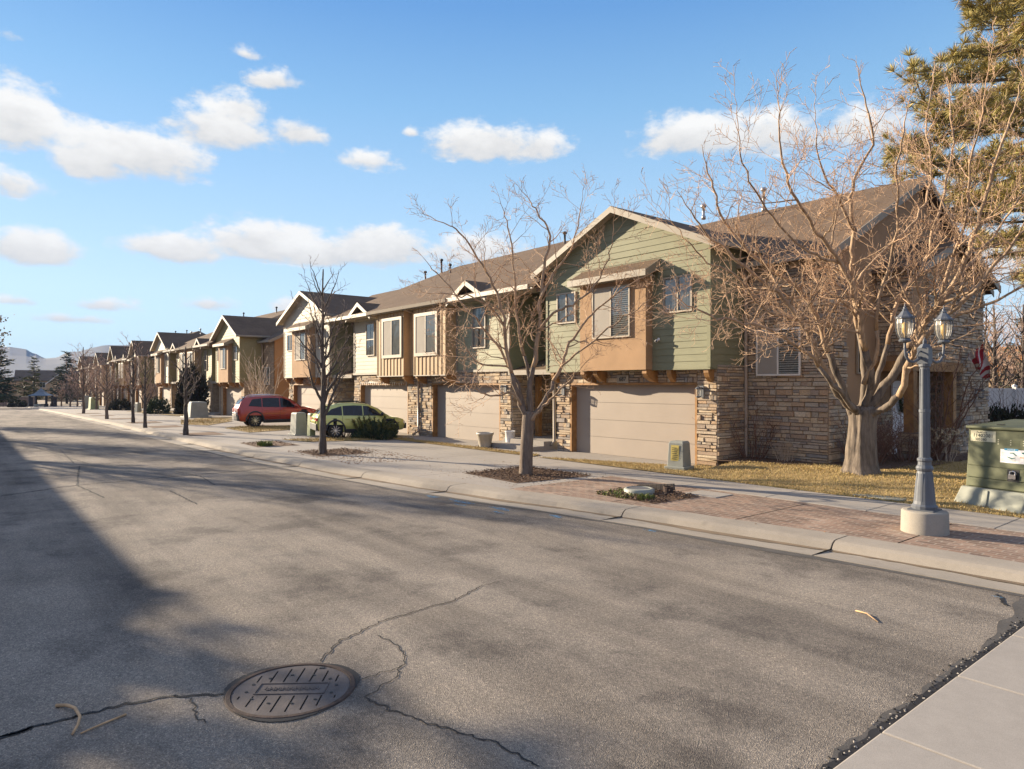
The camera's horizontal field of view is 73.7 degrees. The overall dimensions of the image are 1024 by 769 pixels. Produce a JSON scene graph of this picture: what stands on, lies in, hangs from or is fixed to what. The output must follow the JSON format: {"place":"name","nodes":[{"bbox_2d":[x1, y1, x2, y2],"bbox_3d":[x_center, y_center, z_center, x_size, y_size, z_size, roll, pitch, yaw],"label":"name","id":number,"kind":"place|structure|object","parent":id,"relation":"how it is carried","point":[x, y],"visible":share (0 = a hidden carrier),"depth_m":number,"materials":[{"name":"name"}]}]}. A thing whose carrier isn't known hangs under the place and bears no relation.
{"place":"outdoors","nodes":[
{"label":"outdoors","id":0,"kind":"place"},
{"bbox_2d":[0,345,129,377],"bbox_3d":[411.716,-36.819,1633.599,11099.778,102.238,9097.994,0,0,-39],"label":"mountain","id":1,"kind":"structure","parent":0,"point":[22,358],"depth_m":1383.68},
{"bbox_2d":[162,414,183,415],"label":"lawn","id":2,"kind":"structure","parent":0,"point":[174,414],"depth_m":53.12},
{"bbox_2d":[173,361,209,413],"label":"conifer tree","id":3,"kind":"object","parent":2,"relation":"on","point":[200,392],"visible":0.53,"depth_m":53.89,"materials":[{"name":"green plant"}]},
{"bbox_2d":[228,425,288,431],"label":"lawn","id":4,"kind":"structure","parent":0,"point":[259,429],"depth_m":34.28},
{"bbox_2d":[283,437,410,441],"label":"lawn","id":5,"kind":"structure","parent":0,"point":[335,440],"depth_m":27.36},
{"bbox_2d":[351,414,398,439],"bbox_3d":[-5.553,1.693,28.127,2.075,1.098,2.537,0,0,-39],"label":"evergreen shrub","id":6,"kind":"object","parent":5,"relation":"on","point":[380,429],"visible":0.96,"depth_m":27.65,"materials":[{"name":"green plant"}]},
{"bbox_2d":[37,399,681,475],"bbox_3d":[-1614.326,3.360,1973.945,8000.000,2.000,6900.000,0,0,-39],"label":"ground","id":7,"kind":"structure","parent":0,"point":[42,401],"depth_m":130.31,"materials":[{"name":"soil"}]},
{"bbox_2d":[0,314,14,368],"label":"dry leaf tree","id":8,"kind":"object","parent":7,"relation":"on","point":[2,333],"visible":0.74,"depth_m":101.73,"materials":[{"name":"brown plant"}]},
{"bbox_2d":[0,342,28,403],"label":"conifer tree","id":9,"kind":"object","parent":7,"relation":"on","point":[5,388],"visible":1,"depth_m":84.41,"materials":[{"name":"green plant"}]},
{"bbox_2d":[0,396,34,406],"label":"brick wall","id":10,"kind":"structure","parent":7,"relation":"on","point":[21,398],"depth_m":104.87,"materials":[{"name":"brick"}]},
{"bbox_2d":[13,377,37,402],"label":"conifer tree","id":11,"kind":"object","parent":7,"relation":"on","point":[24,393],"visible":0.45,"depth_m":107.84,"materials":[{"name":"green plant"}]},
{"bbox_2d":[22,356,44,399],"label":"conifer tree","id":12,"kind":"object","parent":7,"relation":"on","point":[33,384],"visible":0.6,"depth_m":117.95,"materials":[{"name":"green plant"}]},
{"bbox_2d":[27,388,53,407],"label":"gazebo","id":13,"kind":"object","parent":7,"relation":"on","point":[41,392],"visible":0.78,"depth_m":91.38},
{"bbox_2d":[14,370,81,398],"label":"house","id":14,"kind":"structure","parent":7,"relation":"on","point":[45,375],"depth_m":177.32,"materials":[{"name":"grey"}]},
{"bbox_2d":[45,373,73,401],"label":"house","id":15,"kind":"structure","parent":7,"relation":"on","point":[55,395],"depth_m":149.11,"materials":[{"name":"grey"}]},
{"bbox_2d":[41,351,81,403],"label":"conifer tree","id":16,"kind":"object","parent":7,"relation":"on","point":[63,372],"visible":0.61,"depth_m":127.61,"materials":[{"name":"green plant"}]},
{"bbox_2d":[77,353,113,405],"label":"townhouse row","id":17,"kind":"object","parent":7,"relation":"on","point":[102,401],"visible":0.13,"depth_m":94.14,"materials":[{"name":"stone"}]},
{"bbox_2d":[107,328,203,407],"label":"townhouse row","id":18,"kind":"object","parent":7,"relation":"on","point":[118,355],"visible":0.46,"depth_m":76.34,"materials":[{"name":"stone"}]},
{"bbox_2d":[150,307,289,415],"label":"townhouse row","id":19,"kind":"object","parent":7,"relation":"on","point":[225,340],"visible":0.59,"depth_m":50.28,"materials":[{"name":"stone"}]},
{"bbox_2d":[159,387,169,404],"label":"garage door","id":20,"kind":"structure","parent":19,"relation":"in","point":[165,391],"depth_m":66.53,"materials":[{"name":"paint"}]},
{"bbox_2d":[220,348,225,368],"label":"window","id":21,"kind":"structure","parent":19,"relation":"in","point":[222,350],"depth_m":49.48,"materials":[{"name":"paint"}]},
{"bbox_2d":[223,387,241,415],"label":"garage door","id":22,"kind":"structure","parent":19,"relation":"in","point":[231,395],"depth_m":50.91,"materials":[{"name":"paint"}]},
{"bbox_2d":[276,177,1000,466],"bbox_3d":[1.354,-2.494,33.538,15.000,9.788,36.290,0,0,-39],"label":"townhouse row","id":23,"kind":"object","parent":7,"relation":"on","point":[650,402],"visible":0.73,"depth_m":20.43,"materials":[{"name":"stone"}]},
{"bbox_2d":[295,333,305,360],"bbox_3d":[-11.943,-2.160,38.483,0.055,1.520,1.500,0,0,-39],"label":"window","id":24,"kind":"structure","parent":23,"relation":"in","point":[297,354],"depth_m":38.47,"materials":[{"name":"paint"}]},
{"bbox_2d":[293,384,328,409],"bbox_3d":[-11.421,1.065,39.058,0.290,2.270,4.970,0,0,-39],"label":"garage door","id":25,"kind":"structure","parent":23,"relation":"in","point":[303,394],"depth_m":39.84,"materials":[{"name":"paint"}]},
{"bbox_2d":[366,323,374,355],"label":"window","id":26,"kind":"structure","parent":23,"relation":"in","point":[370,327],"depth_m":33.18,"materials":[{"name":"glass"}]},
{"bbox_2d":[360,383,408,433],"bbox_3d":[-6.015,1.065,32.447,0.290,2.270,4.690,0,0,-39],"label":"garage door","id":27,"kind":"structure","parent":23,"relation":"in","point":[391,400],"depth_m":32.34,"materials":[{"name":"paint"}]},
{"bbox_2d":[381,316,401,358],"bbox_3d":[-5.380,-2.110,30.505,0.055,1.800,1.780,0,0,-39],"label":"window","id":28,"kind":"structure","parent":23,"relation":"in","point":[391,328],"depth_m":30.48,"materials":[{"name":"paint"}]},
{"bbox_2d":[414,311,437,356],"bbox_3d":[-3.582,-2.110,28.307,0.055,1.800,1.780,0,0,-39],"label":"window","id":29,"kind":"structure","parent":23,"relation":"in","point":[422,341],"depth_m":28.28,"materials":[{"name":"paint"}]},
{"bbox_2d":[432,383,500,440],"bbox_3d":[-1.805,1.065,27.299,0.290,2.270,4.690,0,0,-39],"label":"garage door","id":30,"kind":"structure","parent":23,"relation":"in","point":[486,418],"depth_m":27.53,"materials":[{"name":"paint"}]},
{"bbox_2d":[472,306,485,348],"bbox_3d":[-1.274,-2.210,26.306,0.055,1.580,0.860,0,0,-39],"label":"window","id":31,"kind":"structure","parent":23,"relation":"in","point":[478,312],"depth_m":26.35,"materials":[{"name":"paint"}]},
{"bbox_2d":[556,291,576,323],"bbox_3d":[1.768,-2.500,22.192,0.055,1.000,0.880,0,0,-39],"label":"window","id":32,"kind":"structure","parent":23,"relation":"in","point":[560,303],"depth_m":22.19,"materials":[{"name":"glass"}]},
{"bbox_2d":[592,284,630,338],"bbox_3d":[2.934,-2.160,20.292,0.055,1.520,1.500,0,0,-39],"label":"window","id":33,"kind":"structure","parent":23,"relation":"in","point":[602,318],"depth_m":20.27,"materials":[{"name":"glass"}]},
{"bbox_2d":[570,382,697,464],"bbox_3d":[3.601,1.065,20.689,0.290,2.270,4.970,0,0,-39],"label":"garage door","id":34,"kind":"structure","parent":23,"relation":"in","point":[636,420],"depth_m":20.73,"materials":[{"name":"paint"}]},
{"bbox_2d":[663,274,692,313],"bbox_3d":[4.559,-2.500,18.779,0.055,1.000,0.960,0,0,-39],"label":"window","id":35,"kind":"structure","parent":23,"relation":"in","point":[688,300],"depth_m":18.76,"materials":[{"name":"glass"}]},
{"bbox_2d":[756,327,800,375],"bbox_3d":[7.097,-0.875,18.219,0.055,1.250,1.260,0,0,-39],"label":"window","id":36,"kind":"structure","parent":23,"relation":"in","point":[775,365],"depth_m":18.19,"materials":[{"name":"white plastic"}]},
{"bbox_2d":[856,334,860,373],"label":"window","id":37,"kind":"structure","parent":23,"relation":"in","point":[858,371],"depth_m":18.20,"materials":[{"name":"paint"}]},
{"bbox_2d":[891,381,902,453],"bbox_3d":[11.291,0.940,19.847,0.950,2.120,0.130,0,0,-39],"label":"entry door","id":38,"kind":"structure","parent":23,"relation":"in","point":[896,384],"depth_m":19.68,"materials":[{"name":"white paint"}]},
{"bbox_2d":[968,338,989,391],"bbox_3d":[14.079,-0.591,20.706,0.515,1.608,1.634,0,0,28],"label":"flag","id":39,"kind":"object","parent":23,"relation":"attached to","point":[977,359],"visible":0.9,"depth_m":20.13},
{"bbox_2d":[875,0,1023,290],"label":"pine tree","id":40,"kind":"object","parent":7,"relation":"on","point":[979,16],"visible":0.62,"depth_m":27.44,"materials":[{"name":"green plant"}]},
{"bbox_2d":[983,294,1021,387],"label":"bare tree","id":41,"kind":"object","parent":7,"relation":"on","point":[987,334],"visible":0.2,"depth_m":47.65,"materials":[{"name":"brown plant"}]},
{"bbox_2d":[983,303,1023,387],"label":"bare tree","id":42,"kind":"object","parent":7,"relation":"on","point":[993,349],"visible":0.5,"depth_m":35.73,"materials":[{"name":"brown plant"}]},
{"bbox_2d":[985,295,1023,387],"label":"bare tree","id":43,"kind":"object","parent":7,"relation":"on","point":[1020,340],"visible":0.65,"depth_m":38.12,"materials":[{"name":"brown plant"}]},
{"bbox_2d":[988,384,1023,416],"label":"vinyl fence","id":44,"kind":"object","parent":7,"relation":"on","point":[1009,393],"visible":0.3,"depth_m":29.27,"materials":[{"name":"white paint"}]},
{"bbox_2d":[988,402,1023,421],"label":"hedge shrub","id":45,"kind":"object","parent":7,"relation":"on","point":[999,414],"visible":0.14,"depth_m":25.00,"materials":[{"name":"green plant"}]},
{"bbox_2d":[988,369,1023,412],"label":"twiggy shrub","id":46,"kind":"object","parent":7,"relation":"on","point":[1006,397],"visible":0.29,"depth_m":26.02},
{"bbox_2d":[997,316,1021,387],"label":"conifer tree","id":47,"kind":"object","parent":7,"relation":"on","point":[1016,320],"visible":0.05,"depth_m":42.19,"materials":[{"name":"green plant"}]},
{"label":"kerb bed","id":48,"kind":"structure","parent":7,"relation":"on","visible":0},
{"bbox_2d":[132,350,164,427],"bbox_3d":[-18.513,0.263,34.600,1.290,4.082,1.956,0,0,-39],"label":"bare tree","id":49,"kind":"object","parent":48,"relation":"on","point":[145,401],"visible":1,"depth_m":34.63,"materials":[{"name":"brown plant"}]},
{"bbox_2d":[23,406,1023,593],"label":"kerb","id":50,"kind":"structure","parent":48,"relation":"on","point":[1002,569],"depth_m":11.18,"materials":[{"name":"concrete"}]},
{"bbox_2d":[188,443,1023,585],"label":"gutter dirt","id":51,"kind":"structure","parent":50,"relation":"on","point":[763,540],"depth_m":10.91,"materials":[{"name":"soil"}]},
{"bbox_2d":[38,406,695,488],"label":"driveway","id":52,"kind":"structure","parent":0,"point":[458,460],"depth_m":21.62,"materials":[{"name":"concrete"}]},
{"bbox_2d":[59,375,79,406],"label":"bare tree","id":53,"kind":"object","parent":52,"relation":"on","point":[69,394],"visible":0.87,"depth_m":87.91,"materials":[{"name":"brown plant"}]},
{"bbox_2d":[65,344,103,412],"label":"bare tree","id":54,"kind":"object","parent":52,"relation":"on","point":[82,370],"visible":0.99,"depth_m":57.28,"materials":[{"name":"brown plant"}]},
{"bbox_2d":[85,360,111,409],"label":"bare tree","id":55,"kind":"object","parent":52,"relation":"on","point":[96,399],"visible":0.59,"depth_m":69.92,"materials":[{"name":"brown plant"}]},
{"bbox_2d":[89,357,125,418],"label":"bare tree","id":56,"kind":"object","parent":52,"relation":"on","point":[106,390],"visible":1,"depth_m":45.44,"materials":[{"name":"brown plant"}]},
{"bbox_2d":[100,371,121,404],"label":"bare tree","id":57,"kind":"object","parent":52,"relation":"on","point":[113,395],"visible":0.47,"depth_m":81.96,"materials":[{"name":"brown plant"}]},
{"bbox_2d":[104,397,130,409],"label":"clipped shrub","id":58,"kind":"object","parent":52,"relation":"on","point":[121,403],"visible":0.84,"depth_m":67.11,"materials":[{"name":"green plant"}]},
{"bbox_2d":[120,332,144,422],"bbox_3d":[-22.024,-0.418,39.639,1.341,5.446,1.999,0,0,-11],"label":"bare tree","id":59,"kind":"object","parent":52,"relation":"on","point":[132,381],"visible":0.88,"depth_m":39.67,"materials":[{"name":"brown plant"}]},
{"bbox_2d":[146,396,171,413],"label":"clipped shrub","id":60,"kind":"object","parent":52,"relation":"on","point":[161,403],"visible":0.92,"depth_m":55.48,"materials":[{"name":"green plant"}]},
{"bbox_2d":[161,346,208,434],"bbox_3d":[-14.301,0.229,30.062,1.668,4.148,2.277,0,0,7],"label":"bare tree","id":61,"kind":"object","parent":52,"relation":"on","point":[186,419],"visible":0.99,"depth_m":30.06,"materials":[{"name":"brown plant"}]},
{"bbox_2d":[180,401,211,417],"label":"utility pedestal","id":62,"kind":"object","parent":52,"relation":"on","point":[197,409],"visible":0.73,"depth_m":46.67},
{"bbox_2d":[232,347,289,395],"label":"multi stem tree","id":63,"kind":"object","parent":52,"relation":"on","point":[257,387],"visible":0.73,"depth_m":44.61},
{"bbox_2d":[243,440,296,446],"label":"mulch","id":64,"kind":"object","parent":52,"relation":"on","point":[277,443],"visible":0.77,"depth_m":25.20,"materials":[{"name":"brown wood"}]},
{"bbox_2d":[232,394,315,426],"bbox_3d":[-12.723,1.341,36.882,4.294,1.717,2.163,0,0,-31],"label":"parked suv","id":65,"kind":"object","parent":52,"relation":"on","point":[253,411],"visible":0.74,"depth_m":35.90,"materials":[{"name":"red paint"}]},
{"bbox_2d":[288,412,306,435],"bbox_3d":[-9.390,1.730,30.042,0.682,1.060,0.682,0,0,-45],"label":"utility pedestal","id":66,"kind":"object","parent":52,"relation":"on","point":[298,426],"visible":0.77,"depth_m":29.85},
{"bbox_2d":[307,413,314,435],"bbox_3d":[-8.560,1.680,29.106,0.260,0.960,0.260,0,0,-45],"label":"utility pedestal","id":67,"kind":"object","parent":52,"relation":"on","point":[310,432],"visible":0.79,"depth_m":29.02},
{"bbox_2d":[279,254,366,453],"bbox_3d":[-5.916,-0.914,21.850,2.913,6.434,3.197,0,0,-39],"label":"bare tree","id":68,"kind":"object","parent":52,"relation":"on","point":[322,397],"visible":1,"depth_m":21.69,"materials":[{"name":"brown plant"}]},
{"bbox_2d":[298,447,371,455],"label":"mulch","id":69,"kind":"object","parent":52,"relation":"on","point":[332,452],"visible":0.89,"depth_m":22.18,"materials":[{"name":"brown wood"}]},
{"bbox_2d":[310,401,405,437],"bbox_3d":[-6.536,1.426,29.087,3.823,1.508,2.112,0,0,-25],"label":"parked hatchback","id":70,"kind":"object","parent":52,"relation":"on","point":[345,414],"visible":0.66,"depth_m":28.18,"materials":[{"name":"green paint"}]},
{"bbox_2d":[476,432,493,446],"bbox_3d":[-0.955,1.927,24.151,0.630,0.505,0.630,0,0,-39],"label":"plant pot","id":71,"kind":"object","parent":52,"relation":"on","point":[484,439],"visible":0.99,"depth_m":23.94,"materials":[{"name":"ceramic"}]},
{"bbox_2d":[449,465,603,486],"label":"mulch","id":72,"kind":"object","parent":52,"relation":"on","point":[514,476],"visible":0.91,"depth_m":16.54,"materials":[{"name":"brown plant"}]},
{"bbox_2d":[392,164,702,475],"bbox_3d":[0.810,-1.594,16.626,7.347,7.792,3.616,0,0,-1],"label":"bare tree","id":73,"kind":"object","parent":72,"relation":"on","point":[529,414],"visible":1,"depth_m":16.56,"materials":[{"name":"brown plant"}]},
{"bbox_2d":[241,443,824,531],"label":"leaf litter","id":74,"kind":"object","parent":52,"relation":"on","point":[387,459],"visible":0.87,"depth_m":20.64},
{"bbox_2d":[397,439,539,455],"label":"lawn","id":75,"kind":"structure","parent":0,"point":[465,445],"depth_m":23.85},
{"bbox_2d":[0,408,1023,768],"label":"road","id":76,"kind":"structure","parent":0,"point":[564,642],"depth_m":6.50,"materials":[{"name":"asphalt"}]},
{"bbox_2d":[55,703,80,734],"bbox_3d":[-3.037,2.277,4.702,0.100,0.043,0.559,0,0,-43],"label":"stick","id":77,"kind":"object","parent":76,"relation":"on","point":[75,708],"visible":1,"depth_m":4.76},
{"bbox_2d":[80,713,126,733],"bbox_3d":[-2.762,2.291,4.621,0.016,0.018,0.302,0,0,30],"label":"stick","id":78,"kind":"object","parent":76,"relation":"on","point":[115,718],"visible":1,"depth_m":4.63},
{"bbox_2d":[0,693,232,736],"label":"road crack","id":79,"kind":"object","parent":76,"relation":"on","point":[104,708],"visible":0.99,"depth_m":4.90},
{"bbox_2d":[223,663,359,721],"bbox_3d":[-1.675,2.295,5.143,1.006,0.009,0.988,0,0,-2],"label":"manhole cover","id":80,"kind":"object","parent":76,"relation":"on","point":[286,692],"visible":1,"depth_m":5.13,"materials":[{"name":"metal"}]},
{"bbox_2d":[320,585,481,660],"bbox_3d":[-1.048,2.294,6.800,0.263,0.001,2.497,0,0,31],"label":"road crack","id":81,"kind":"object","parent":76,"relation":"on","point":[383,620],"visible":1,"depth_m":6.54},
{"bbox_2d":[365,697,539,766],"bbox_3d":[-0.446,2.294,4.577,1.543,0.001,0.101,0,0,34],"label":"road crack","id":82,"kind":"object","parent":76,"relation":"on","point":[456,731],"visible":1,"depth_m":4.53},
{"bbox_2d":[174,444,1023,596],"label":"road edge seal","id":83,"kind":"object","parent":76,"relation":"on","point":[788,553],"visible":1,"depth_m":10.08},
{"bbox_2d":[797,617,1022,768],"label":"gravel","id":84,"kind":"structure","parent":76,"relation":"on","point":[881,727],"depth_m":5.03,"materials":[{"name":"gravel"}]},
{"bbox_2d":[819,598,1023,768],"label":"road edge seal","id":85,"kind":"object","parent":76,"relation":"on","point":[1003,626],"visible":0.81,"depth_m":5.53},
{"bbox_2d":[821,621,1023,768],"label":"edge crack","id":86,"kind":"object","parent":76,"relation":"on","point":[873,733],"visible":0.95,"depth_m":4.91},
{"bbox_2d":[0,0,1023,357],"label":"sky","id":87,"kind":"structure","parent":0,"point":[170,166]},
{"bbox_2d":[543,457,712,474],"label":"lawn","id":88,"kind":"structure","parent":0,"point":[698,469],"depth_m":18.26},
{"bbox_2d":[664,440,693,470],"bbox_3d":[4.354,1.840,17.770,0.570,0.780,0.570,0,0,41],"label":"utility pedestal","id":89,"kind":"object","parent":88,"relation":"on","point":[679,456],"visible":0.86,"depth_m":17.60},
{"bbox_2d":[613,489,951,542],"bbox_3d":[5.439,2.220,10.197,3.369,0.001,13.700,0,0,-39],"label":"strip bed","id":90,"kind":"object","parent":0,"point":[794,506],"visible":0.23,"depth_m":11.80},
{"bbox_2d":[510,476,1023,562],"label":"brick strip","id":91,"kind":"object","parent":90,"relation":"on","point":[987,542],"visible":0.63,"depth_m":11.40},
{"bbox_2d":[596,485,699,503],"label":"mulch","id":92,"kind":"object","parent":91,"relation":"on","point":[660,496],"visible":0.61,"depth_m":13.30,"materials":[{"name":"brown wood"}]},
{"bbox_2d":[256,440,654,500],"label":"weeds","id":93,"kind":"object","parent":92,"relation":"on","point":[641,497],"visible":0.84,"depth_m":13.52,"materials":[{"name":"green plant"}]},
{"bbox_2d":[624,486,654,495],"bbox_3d":[2.569,2.163,13.792,0.620,0.175,0.620,0,0,-39],"label":"valve lid","id":94,"kind":"object","parent":92,"relation":"on","point":[638,489],"visible":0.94,"depth_m":13.61,"materials":[{"name":"grey paint"}]},
{"bbox_2d":[638,484,674,489],"bbox_3d":[2.972,2.100,14.057,0.807,0.207,0.050,0,0,36],"label":"edging board","id":95,"kind":"object","parent":92,"relation":"on","point":[657,486],"visible":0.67,"depth_m":14.02,"materials":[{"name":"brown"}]},
{"bbox_2d":[686,490,732,497],"bbox_3d":[3.952,2.216,13.728,0.600,0.068,0.750,0,0,-39],"label":"meter cover","id":96,"kind":"object","parent":91,"relation":"on","point":[711,494],"visible":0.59,"depth_m":13.63,"materials":[{"name":"concrete"}]},
{"bbox_2d":[894,304,954,536],"bbox_3d":[6.176,0.516,10.218,1.055,3.463,0.635,0,0,-39],"label":"street lamp","id":97,"kind":"object","parent":91,"relation":"on","point":[923,515],"visible":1,"depth_m":10.14,"materials":[{"name":"metal"}]},
{"bbox_2d":[613,471,1023,532],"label":"sidewalk","id":98,"kind":"structure","parent":0,"point":[1001,522],"depth_m":13.05,"materials":[{"name":"concrete"}]},
{"bbox_2d":[685,460,1023,517],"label":"lawn","id":99,"kind":"structure","parent":0,"point":[887,488],"depth_m":14.96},
{"bbox_2d":[181,417,1023,517],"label":"grass","id":100,"kind":"structure","parent":99,"relation":"on","point":[632,465],"depth_m":15.79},
{"bbox_2d":[620,16,1023,475],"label":"bare tree","id":101,"kind":"object","parent":99,"relation":"on","point":[861,455],"visible":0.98,"depth_m":14.48,"materials":[{"name":"brown plant"}]},
{"bbox_2d":[710,450,967,469],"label":"mulch","id":102,"kind":"object","parent":99,"relation":"on","point":[889,464],"visible":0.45,"depth_m":17.73,"materials":[{"name":"brown wood"}]},
{"bbox_2d":[692,398,781,459],"bbox_3d":[6.461,1.122,18.712,2.152,1.829,2.248,0,0,-39],"label":"twiggy shrub","id":103,"kind":"object","parent":102,"relation":"on","point":[755,446],"visible":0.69,"depth_m":18.33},
{"bbox_2d":[766,439,795,461],"bbox_3d":[7.108,1.673,17.877,0.678,0.723,0.812,0,0,-39],"label":"twiggy shrub","id":104,"kind":"object","parent":102,"relation":"on","point":[783,456],"visible":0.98,"depth_m":17.88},
{"bbox_2d":[831,406,914,463],"bbox_3d":[8.938,1.272,17.333,2.090,1.535,2.320,0,0,9],"label":"twiggy shrub","id":105,"kind":"object","parent":99,"relation":"on","point":[886,447],"visible":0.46,"depth_m":17.02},
{"bbox_2d":[853,494,906,500],"bbox_3d":[7.139,2.192,13.267,0.350,0.055,0.900,0,0,-39],"label":"meter cover","id":106,"kind":"object","parent":99,"relation":"on","point":[890,498],"visible":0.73,"depth_m":13.14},
{"bbox_2d":[877,409,965,461],"bbox_3d":[10.454,1.224,17.985,2.470,1.633,2.701,0,0,23],"label":"twiggy shrub","id":107,"kind":"object","parent":99,"relation":"on","point":[899,452],"visible":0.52,"depth_m":17.73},
{"bbox_2d":[930,427,968,461],"bbox_3d":[11.221,1.561,17.600,1.025,0.948,0.992,0,0,2],"label":"dry flower shrub","id":108,"kind":"object","parent":99,"relation":"on","point":[947,438],"visible":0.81,"depth_m":17.59,"materials":[{"name":"brown plant"}]},
{"bbox_2d":[879,312,1021,459],"bbox_3d":[11.372,-0.029,17.913,2.653,4.145,2.751,0,0,-9],"label":"twiggy shrub","id":109,"kind":"object","parent":99,"relation":"on","point":[939,423],"visible":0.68,"depth_m":17.91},
{"bbox_2d":[954,419,1023,513],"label":"transformer cabinet","id":110,"kind":"object","parent":99,"relation":"on","point":[995,473],"visible":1,"depth_m":12.04,"materials":[{"name":"green painted metal"},{"name":"concrete"}]},
{"bbox_2d":[833,627,1023,768],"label":"sidewalk","id":111,"kind":"structure","parent":0,"point":[976,724],"depth_m":4.54,"materials":[{"name":"concrete"}]},
{"bbox_2d":[882,636,1023,768],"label":"pavement joint","id":112,"kind":"object","parent":111,"relation":"on","point":[940,754],"visible":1,"depth_m":4.33,"materials":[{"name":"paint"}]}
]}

